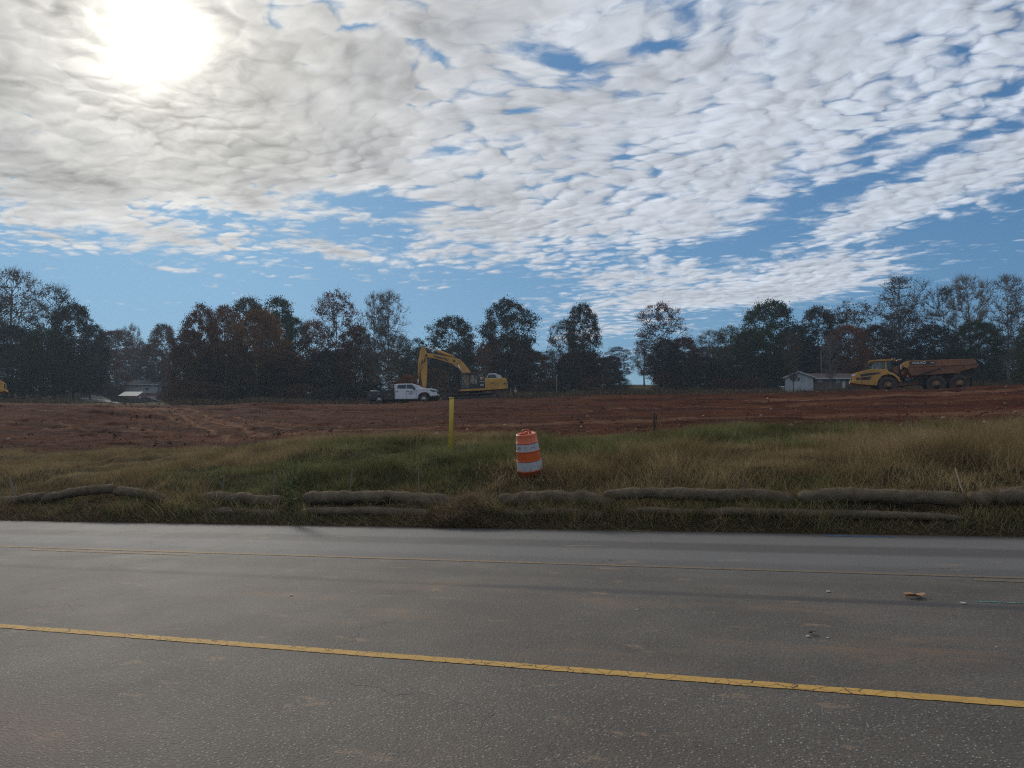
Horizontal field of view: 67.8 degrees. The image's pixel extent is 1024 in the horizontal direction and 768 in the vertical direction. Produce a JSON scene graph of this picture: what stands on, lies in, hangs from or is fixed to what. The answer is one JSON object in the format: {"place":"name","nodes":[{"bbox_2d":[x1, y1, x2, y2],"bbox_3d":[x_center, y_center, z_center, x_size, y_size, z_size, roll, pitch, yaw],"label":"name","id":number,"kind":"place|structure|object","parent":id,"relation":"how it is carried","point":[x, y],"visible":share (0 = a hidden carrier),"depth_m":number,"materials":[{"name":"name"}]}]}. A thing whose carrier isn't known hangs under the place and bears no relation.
{"place":"outdoors","nodes":[
{"label":"outdoors","id":0,"kind":"place"},
{"bbox_2d":[0,520,1023,767],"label":"road","id":1,"kind":"structure","parent":0,"point":[76,700],"depth_m":5.69,"materials":[{"name":"grey asphalt"}]},
{"bbox_2d":[0,624,1023,706],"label":"yellow line","id":2,"kind":"object","parent":1,"relation":"on","point":[926,696],"visible":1,"depth_m":5.14,"materials":[{"name":"paint"}]},
{"bbox_2d":[0,546,1023,578],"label":"yellow line","id":3,"kind":"object","parent":1,"relation":"on","point":[547,563],"visible":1,"depth_m":9.28,"materials":[{"name":"paint"}]},
{"bbox_2d":[0,384,1023,536],"bbox_3d":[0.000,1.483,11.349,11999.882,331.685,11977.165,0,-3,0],"label":"ground","id":4,"kind":"structure","parent":0,"point":[890,405],"depth_m":37.60,"materials":[{"name":"brown soil"}]},
{"bbox_2d":[0,377,39,399],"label":"shrub","id":5,"kind":"object","parent":4,"relation":"on","point":[12,382],"visible":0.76,"depth_m":124.77,"materials":[{"name":"green plant"}]},
{"bbox_2d":[0,323,45,395],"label":"tree","id":6,"kind":"object","parent":4,"relation":"on","point":[10,330],"visible":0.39,"depth_m":137.68,"materials":[{"name":"green plant"}]},
{"bbox_2d":[0,492,45,503],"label":"erosion log","id":7,"kind":"object","parent":4,"relation":"on","point":[28,496],"visible":0.84,"depth_m":17.37,"materials":[{"name":"fabric"}]},
{"bbox_2d":[0,265,50,397],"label":"tree","id":8,"kind":"object","parent":4,"relation":"on","point":[16,277],"visible":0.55,"depth_m":150.24,"materials":[{"name":"green plant"}]},
{"bbox_2d":[0,327,77,399],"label":"tree","id":9,"kind":"object","parent":4,"relation":"on","point":[36,343],"visible":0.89,"depth_m":134.02,"materials":[{"name":"green plant"}]},
{"bbox_2d":[24,283,84,398],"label":"tree","id":10,"kind":"object","parent":4,"relation":"on","point":[57,291],"visible":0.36,"depth_m":148.00,"materials":[{"name":"green plant"}]},
{"bbox_2d":[42,299,107,400],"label":"tree","id":11,"kind":"object","parent":4,"relation":"on","point":[60,317],"visible":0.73,"depth_m":139.32,"materials":[{"name":"green plant"}]},
{"bbox_2d":[41,484,116,503],"bbox_3d":[-9.659,2.458,17.007,2.153,0.490,0.295,-1,-3,19],"label":"erosion log","id":12,"kind":"object","parent":4,"relation":"on","point":[70,492],"visible":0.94,"depth_m":16.91,"materials":[{"name":"fabric"}]},
{"bbox_2d":[70,323,112,398],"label":"tree","id":13,"kind":"object","parent":4,"relation":"on","point":[102,380],"visible":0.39,"depth_m":150.07,"materials":[{"name":"plant"}]},
{"bbox_2d":[85,348,135,398],"bbox_3d":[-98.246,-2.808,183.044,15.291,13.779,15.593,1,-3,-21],"label":"shrub","id":14,"kind":"object","parent":4,"relation":"on","point":[115,356],"visible":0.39,"depth_m":182.80,"materials":[{"name":"green plant"}]},
{"bbox_2d":[89,329,142,384],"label":"tree","id":15,"kind":"object","parent":4,"relation":"on","point":[117,334],"visible":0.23,"depth_m":213.82,"materials":[{"name":"green plant"}]},
{"bbox_2d":[120,341,155,380],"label":"tree","id":16,"kind":"object","parent":4,"relation":"on","point":[133,354],"visible":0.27,"depth_m":204.64,"materials":[{"name":"green plant"}]},
{"bbox_2d":[112,486,168,501],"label":"erosion log","id":17,"kind":"object","parent":4,"relation":"on","point":[127,492],"visible":0.76,"depth_m":16.39,"materials":[{"name":"fabric"}]},
{"bbox_2d":[122,380,168,398],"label":"split level house","id":18,"kind":"structure","parent":4,"relation":"on","point":[147,388],"depth_m":185.23,"materials":[{"name":"grey"}]},
{"bbox_2d":[131,348,168,379],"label":"tree","id":19,"kind":"object","parent":4,"relation":"on","point":[137,375],"visible":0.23,"depth_m":199.08,"materials":[{"name":"green plant"}]},
{"bbox_2d":[135,323,177,392],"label":"tree","id":20,"kind":"object","parent":4,"relation":"on","point":[158,330],"visible":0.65,"depth_m":188.03,"materials":[{"name":"green plant"}]},
{"bbox_2d":[157,378,206,403],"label":"shrub","id":21,"kind":"object","parent":4,"relation":"on","point":[183,383],"visible":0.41,"depth_m":110.80,"materials":[{"name":"green plant"}]},
{"bbox_2d":[164,329,213,397],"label":"tree","id":22,"kind":"object","parent":4,"relation":"on","point":[174,361],"visible":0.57,"depth_m":124.89,"materials":[{"name":"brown plant"}]},
{"bbox_2d":[176,301,227,396],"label":"tree","id":23,"kind":"object","parent":4,"relation":"on","point":[207,313],"visible":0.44,"depth_m":127.29,"materials":[{"name":"green plant"}]},
{"bbox_2d":[180,340,258,398],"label":"tree","id":24,"kind":"object","parent":4,"relation":"on","point":[212,363],"visible":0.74,"depth_m":117.87,"materials":[{"name":"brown plant"}]},
{"bbox_2d":[206,304,243,390],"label":"tree","id":25,"kind":"object","parent":4,"relation":"on","point":[224,315],"visible":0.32,"depth_m":129.32,"materials":[{"name":"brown plant"}]},
{"bbox_2d":[204,507,280,515],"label":"erosion log","id":26,"kind":"object","parent":4,"relation":"on","point":[224,511],"visible":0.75,"depth_m":14.94,"materials":[{"name":"fabric"}]},
{"bbox_2d":[203,491,282,505],"bbox_3d":[-5.444,2.326,15.431,1.893,0.273,0.302,-1,-3,20],"label":"erosion log","id":27,"kind":"object","parent":4,"relation":"on","point":[239,495],"visible":0.82,"depth_m":15.31,"materials":[{"name":"fabric"}]},
{"bbox_2d":[222,294,271,396],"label":"tree","id":28,"kind":"object","parent":4,"relation":"on","point":[241,305],"visible":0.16,"depth_m":139.78,"materials":[{"name":"green plant"}]},
{"bbox_2d":[219,305,294,396],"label":"tree","id":29,"kind":"object","parent":4,"relation":"on","point":[275,340],"visible":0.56,"depth_m":123.71,"materials":[{"name":"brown plant"}]},
{"bbox_2d":[225,384,295,400],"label":"shrub","id":30,"kind":"object","parent":4,"relation":"on","point":[261,390],"visible":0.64,"depth_m":110.92,"materials":[{"name":"green plant"}]},
{"bbox_2d":[254,295,297,382],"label":"tree","id":31,"kind":"object","parent":4,"relation":"on","point":[286,312],"visible":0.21,"depth_m":142.10,"materials":[{"name":"green plant"}]},
{"bbox_2d":[256,347,315,398],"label":"tree","id":32,"kind":"object","parent":4,"relation":"on","point":[290,356],"visible":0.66,"depth_m":120.48,"materials":[{"name":"plant"}]},
{"bbox_2d":[277,450,299,509],"bbox_3d":[-4.346,1.844,14.826,0.493,1.226,0.366,0,-3,0],"label":"tall weed","id":33,"kind":"object","parent":4,"relation":"on","point":[290,501],"visible":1,"depth_m":14.79,"materials":[{"name":"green plant"}]},
{"bbox_2d":[277,315,314,394],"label":"tree","id":34,"kind":"object","parent":4,"relation":"on","point":[296,330],"visible":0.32,"depth_m":138.01,"materials":[{"name":"green plant"}]},
{"bbox_2d":[291,317,334,391],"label":"tree","id":35,"kind":"object","parent":4,"relation":"on","point":[305,331],"visible":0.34,"depth_m":129.81,"materials":[{"name":"plant"}]},
{"bbox_2d":[301,349,344,398],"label":"tree","id":36,"kind":"object","parent":4,"relation":"on","point":[332,367],"visible":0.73,"depth_m":122.63,"materials":[{"name":"plant"}]},
{"bbox_2d":[305,384,364,402],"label":"shrub","id":37,"kind":"object","parent":4,"relation":"on","point":[336,390],"visible":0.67,"depth_m":109.08,"materials":[{"name":"green plant"}]},
{"bbox_2d":[308,288,367,399],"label":"tree","id":38,"kind":"object","parent":4,"relation":"on","point":[336,344],"visible":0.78,"depth_m":128.11,"materials":[{"name":"green plant"}]},
{"bbox_2d":[338,323,376,397],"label":"tree","id":39,"kind":"object","parent":4,"relation":"on","point":[362,375],"visible":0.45,"depth_m":131.13,"materials":[{"name":"green plant"}]},
{"bbox_2d":[300,506,428,515],"bbox_3d":[-2.743,2.377,14.148,2.752,0.217,0.201,-1,-3,19],"label":"erosion log","id":40,"kind":"object","parent":4,"relation":"on","point":[342,510],"visible":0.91,"depth_m":14.09,"materials":[{"name":"fabric"}]},
{"bbox_2d":[350,381,385,400],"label":"shrub","id":41,"kind":"object","parent":4,"relation":"on","point":[371,385],"visible":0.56,"depth_m":109.06,"materials":[{"name":"green plant"}]},
{"bbox_2d":[355,291,393,388],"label":"tree","id":42,"kind":"object","parent":4,"relation":"on","point":[373,361],"visible":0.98,"depth_m":126.33,"materials":[{"name":"green plant"}]},
{"bbox_2d":[302,490,452,506],"bbox_3d":[-2.585,2.177,14.463,3.180,0.331,0.337,-1,-3,18],"label":"erosion log","id":43,"kind":"object","parent":4,"relation":"on","point":[310,496],"visible":0.85,"depth_m":14.36,"materials":[{"name":"fabric"}]},
{"bbox_2d":[361,350,416,390],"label":"tree","id":44,"kind":"object","parent":4,"relation":"on","point":[380,381],"visible":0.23,"depth_m":186.28,"materials":[{"name":"green plant"}]},
{"bbox_2d":[370,289,411,389],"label":"tree","id":45,"kind":"object","parent":4,"relation":"on","point":[388,338],"visible":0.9,"depth_m":128.13,"materials":[{"name":"green plant"}]},
{"bbox_2d":[385,335,416,389],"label":"tree","id":46,"kind":"object","parent":4,"relation":"on","point":[402,372],"visible":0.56,"depth_m":140.26,"materials":[{"name":"plant"}]},
{"bbox_2d":[367,384,439,403],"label":"service truck","id":47,"kind":"object","parent":4,"relation":"on","point":[406,392],"visible":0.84,"depth_m":74.04,"materials":[{"name":"white paint"}]},
{"bbox_2d":[403,337,432,383],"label":"tree","id":48,"kind":"object","parent":4,"relation":"on","point":[417,350],"visible":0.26,"depth_m":150.21,"materials":[{"name":"green plant"}]},
{"bbox_2d":[412,367,449,395],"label":"shrub","id":49,"kind":"object","parent":4,"relation":"on","point":[431,373],"visible":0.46,"depth_m":129.32,"materials":[{"name":"green plant"}]},
{"bbox_2d":[419,315,478,391],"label":"tree","id":50,"kind":"object","parent":4,"relation":"on","point":[465,358],"visible":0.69,"depth_m":149.22,"materials":[{"name":"green plant"}]},
{"bbox_2d":[448,397,453,450],"bbox_3d":[-1.439,1.135,17.965,0.108,1.641,0.108,1,-3,0],"label":"marker post","id":51,"kind":"object","parent":4,"relation":"on","point":[451,410],"visible":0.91,"depth_m":17.94,"materials":[{"name":"yellow plastic"}]},
{"bbox_2d":[409,347,507,402],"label":"excavator","id":52,"kind":"object","parent":4,"relation":"on","point":[491,382],"visible":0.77,"depth_m":79.05,"materials":[{"name":"yellow metal"}]},
{"bbox_2d":[473,340,492,382],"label":"tree","id":53,"kind":"object","parent":4,"relation":"on","point":[479,351],"visible":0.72,"depth_m":139.95,"materials":[{"name":"green plant"}]},
{"bbox_2d":[475,294,543,393],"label":"tree","id":54,"kind":"object","parent":4,"relation":"on","point":[490,326],"visible":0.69,"depth_m":148.58,"materials":[{"name":"green plant"}]},
{"bbox_2d":[0,380,1020,405],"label":"undergrowth","id":55,"kind":"object","parent":4,"relation":"on","point":[581,393],"visible":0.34,"depth_m":96.24,"materials":[{"name":"plant"}]},
{"bbox_2d":[472,336,550,394],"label":"tree","id":56,"kind":"object","parent":4,"relation":"on","point":[533,371],"visible":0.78,"depth_m":145.56,"materials":[{"name":"green plant"}]},
{"bbox_2d":[0,384,1022,450],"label":"dirt clods","id":57,"kind":"object","parent":4,"relation":"on","point":[578,419],"visible":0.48,"depth_m":38.30,"materials":[{"name":"brown soil"}]},
{"bbox_2d":[0,406,1023,533],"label":"dry grass","id":58,"kind":"structure","parent":4,"relation":"on","point":[951,442],"depth_m":14.88,"materials":[{"name":"beige plant"}]},
{"bbox_2d":[0,479,1023,537],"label":"dry grass","id":59,"kind":"structure","parent":4,"relation":"on","point":[541,517],"depth_m":12.75,"materials":[{"name":"beige plant"}]},
{"bbox_2d":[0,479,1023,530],"bbox_3d":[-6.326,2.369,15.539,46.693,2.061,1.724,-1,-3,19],"label":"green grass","id":60,"kind":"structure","parent":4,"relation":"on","point":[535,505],"depth_m":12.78,"materials":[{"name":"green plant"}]},
{"bbox_2d":[1,482,1022,519],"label":"loose straw","id":61,"kind":"object","parent":4,"relation":"on","point":[909,489],"visible":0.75,"depth_m":12.94,"materials":[{"name":"beige plant"}]},
{"bbox_2d":[516,429,542,476],"bbox_3d":[0.313,1.310,14.816,0.508,0.904,0.508,-9,8,-12],"label":"traffic barrel","id":62,"kind":"object","parent":4,"relation":"on","point":[527,447],"visible":1,"depth_m":14.63,"materials":[{"name":"orange plastic"}]},
{"bbox_2d":[72,413,1023,533],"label":"green grass","id":63,"kind":"structure","parent":4,"relation":"on","point":[467,459],"depth_m":16.87,"materials":[{"name":"green plant"}]},
{"bbox_2d":[501,508,603,518],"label":"erosion log","id":64,"kind":"object","parent":4,"relation":"on","point":[554,512],"visible":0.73,"depth_m":12.92,"materials":[{"name":"plant"}]},
{"bbox_2d":[498,490,615,506],"bbox_3d":[0.766,2.019,13.306,2.123,0.345,0.315,-1,-3,20],"label":"erosion log","id":65,"kind":"object","parent":4,"relation":"on","point":[544,497],"visible":0.77,"depth_m":13.21,"materials":[{"name":"fabric"}]},
{"bbox_2d":[543,318,580,388],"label":"tree","id":66,"kind":"object","parent":4,"relation":"on","point":[550,341],"visible":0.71,"depth_m":148.85,"materials":[{"name":"green plant"}]},
{"bbox_2d":[550,372,590,392],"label":"shrub","id":67,"kind":"object","parent":4,"relation":"on","point":[575,379],"visible":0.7,"depth_m":130.90,"materials":[{"name":"green plant"}]},
{"bbox_2d":[551,350,609,388],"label":"tree","id":68,"kind":"object","parent":4,"relation":"on","point":[585,356],"visible":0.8,"depth_m":145.61,"materials":[{"name":"green plant"}]},
{"bbox_2d":[561,298,603,381],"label":"tree","id":69,"kind":"object","parent":4,"relation":"on","point":[586,320],"visible":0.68,"depth_m":149.34,"materials":[{"name":"green plant"}]},
{"bbox_2d":[599,346,643,382],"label":"tree","id":70,"kind":"object","parent":4,"relation":"on","point":[617,361],"visible":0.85,"depth_m":164.65,"materials":[{"name":"green plant"}]},
{"bbox_2d":[631,339,656,385],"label":"tree","id":71,"kind":"object","parent":4,"relation":"on","point":[644,374],"visible":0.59,"depth_m":155.23,"materials":[{"name":"green plant"}]},
{"bbox_2d":[633,300,694,385],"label":"tree","id":72,"kind":"object","parent":4,"relation":"on","point":[659,317],"visible":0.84,"depth_m":147.83,"materials":[{"name":"green plant"}]},
{"bbox_2d":[644,338,686,384],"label":"tree","id":73,"kind":"object","parent":4,"relation":"on","point":[677,372],"visible":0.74,"depth_m":146.17,"materials":[{"name":"green plant"}]},
{"bbox_2d":[650,372,682,390],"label":"shrub","id":74,"kind":"object","parent":4,"relation":"on","point":[667,378],"visible":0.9,"depth_m":129.26,"materials":[{"name":"green plant"}]},
{"bbox_2d":[665,336,705,387],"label":"tree","id":75,"kind":"object","parent":4,"relation":"on","point":[693,351],"visible":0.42,"depth_m":148.42,"materials":[{"name":"green plant"}]},
{"bbox_2d":[603,487,795,505],"bbox_3d":[3.031,1.834,12.570,3.107,0.267,0.276,-1,-3,19],"label":"erosion log","id":76,"kind":"object","parent":4,"relation":"on","point":[693,492],"visible":0.86,"depth_m":12.50,"materials":[{"name":"fabric"}]},
{"bbox_2d":[681,355,723,388],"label":"tree","id":77,"kind":"object","parent":4,"relation":"on","point":[712,367],"visible":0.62,"depth_m":148.50,"materials":[{"name":"green plant"}]},
{"bbox_2d":[695,328,729,373],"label":"tree","id":78,"kind":"object","parent":4,"relation":"on","point":[707,353],"visible":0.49,"depth_m":154.87,"materials":[{"name":"green plant"}]},
{"bbox_2d":[708,324,748,387],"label":"tree","id":79,"kind":"object","parent":4,"relation":"on","point":[720,335],"visible":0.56,"depth_m":152.49,"materials":[{"name":"green plant"}]},
{"bbox_2d":[709,328,783,386],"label":"tree","id":80,"kind":"object","parent":4,"relation":"on","point":[740,346],"visible":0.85,"depth_m":145.52,"materials":[{"name":"green plant"}]},
{"bbox_2d":[733,297,806,387],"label":"tree","id":81,"kind":"object","parent":4,"relation":"on","point":[766,309],"visible":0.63,"depth_m":148.31,"materials":[{"name":"green plant"}]},
{"bbox_2d":[779,332,804,390],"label":"tree","id":82,"kind":"object","parent":4,"relation":"on","point":[793,375],"visible":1,"depth_m":118.29,"materials":[{"name":"green plant"}]},
{"bbox_2d":[624,507,964,520],"bbox_3d":[4.189,2.002,11.774,4.934,0.186,0.181,-1,-3,19],"label":"erosion log","id":83,"kind":"object","parent":4,"relation":"on","point":[898,514],"visible":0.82,"depth_m":11.56,"materials":[{"name":"fabric"}]},
{"bbox_2d":[771,321,818,386],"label":"tree","id":84,"kind":"object","parent":4,"relation":"on","point":[809,343],"visible":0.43,"depth_m":150.51,"materials":[{"name":"green plant"}]},
{"bbox_2d":[783,371,814,391],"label":"cottage","id":85,"kind":"structure","parent":4,"relation":"on","point":[804,381],"depth_m":127.30,"materials":[{"name":"white"}]},
{"bbox_2d":[793,305,842,372],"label":"tree","id":86,"kind":"object","parent":4,"relation":"on","point":[817,312],"visible":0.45,"depth_m":153.86,"materials":[{"name":"green plant"}]},
{"bbox_2d":[818,334,841,389],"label":"tree","id":87,"kind":"object","parent":4,"relation":"on","point":[832,366],"visible":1,"depth_m":116.23,"materials":[{"name":"plant"}]},
{"bbox_2d":[806,373,857,390],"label":"ranch house","id":88,"kind":"structure","parent":4,"relation":"on","point":[821,381],"depth_m":134.21,"materials":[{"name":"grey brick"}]},
{"bbox_2d":[818,323,876,372],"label":"tree","id":89,"kind":"object","parent":4,"relation":"on","point":[847,346],"visible":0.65,"depth_m":141.39,"materials":[{"name":"plant"}]},
{"bbox_2d":[821,299,882,372],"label":"tree","id":90,"kind":"object","parent":4,"relation":"on","point":[844,319],"visible":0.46,"depth_m":150.33,"materials":[{"name":"plant"}]},
{"bbox_2d":[847,324,898,379],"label":"tree","id":91,"kind":"object","parent":4,"relation":"on","point":[881,341],"visible":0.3,"depth_m":148.67,"materials":[{"name":"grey plant"}]},
{"bbox_2d":[797,487,965,506],"bbox_3d":[5.601,1.728,11.640,2.341,0.303,0.293,-1,-3,19],"label":"erosion log","id":92,"kind":"object","parent":4,"relation":"on","point":[929,498],"visible":0.94,"depth_m":11.53,"materials":[{"name":"fabric"}]},
{"bbox_2d":[868,273,935,377],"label":"tree","id":93,"kind":"object","parent":4,"relation":"on","point":[901,349],"visible":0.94,"depth_m":147.94,"materials":[{"name":"green plant"}]},
{"bbox_2d":[875,305,940,382],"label":"tree","id":94,"kind":"object","parent":4,"relation":"on","point":[917,318],"visible":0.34,"depth_m":149.33,"materials":[{"name":"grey plant"}]},
{"bbox_2d":[849,358,977,389],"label":"articulated hauler","id":95,"kind":"object","parent":4,"relation":"on","point":[933,371],"visible":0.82,"depth_m":70.41,"materials":[{"name":"yellow paint"}]},
{"bbox_2d":[902,322,965,380],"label":"tree","id":96,"kind":"object","parent":4,"relation":"on","point":[945,340],"visible":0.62,"depth_m":144.69,"materials":[{"name":"green plant"}]},
{"bbox_2d":[919,283,974,355],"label":"tree","id":97,"kind":"object","parent":4,"relation":"on","point":[938,313],"visible":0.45,"depth_m":160.00,"materials":[{"name":"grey plant"}]},
{"bbox_2d":[941,273,995,355],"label":"tree","id":98,"kind":"object","parent":4,"relation":"on","point":[964,281],"visible":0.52,"depth_m":165.94,"materials":[{"name":"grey plant"}]},
{"bbox_2d":[944,319,1010,382],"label":"tree","id":99,"kind":"object","parent":4,"relation":"on","point":[964,329],"visible":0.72,"depth_m":142.67,"materials":[{"name":"green plant"}]},
{"bbox_2d":[966,489,1023,507],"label":"erosion log","id":100,"kind":"object","parent":4,"relation":"on","point":[981,499],"visible":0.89,"depth_m":11.07,"materials":[{"name":"fabric"}]},
{"bbox_2d":[976,271,1023,380],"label":"tree","id":101,"kind":"object","parent":4,"relation":"on","point":[1010,323],"visible":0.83,"depth_m":150.32,"materials":[{"name":"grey plant"}]},
{"bbox_2d":[1011,326,1023,383],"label":"tree","id":102,"kind":"object","parent":4,"relation":"on","point":[1019,356],"visible":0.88,"depth_m":120.66,"materials":[{"name":"green plant"}]},
{"bbox_2d":[0,0,1023,389],"label":"sky","id":103,"kind":"structure","parent":0,"point":[708,159],"materials":[{"name":"white"}]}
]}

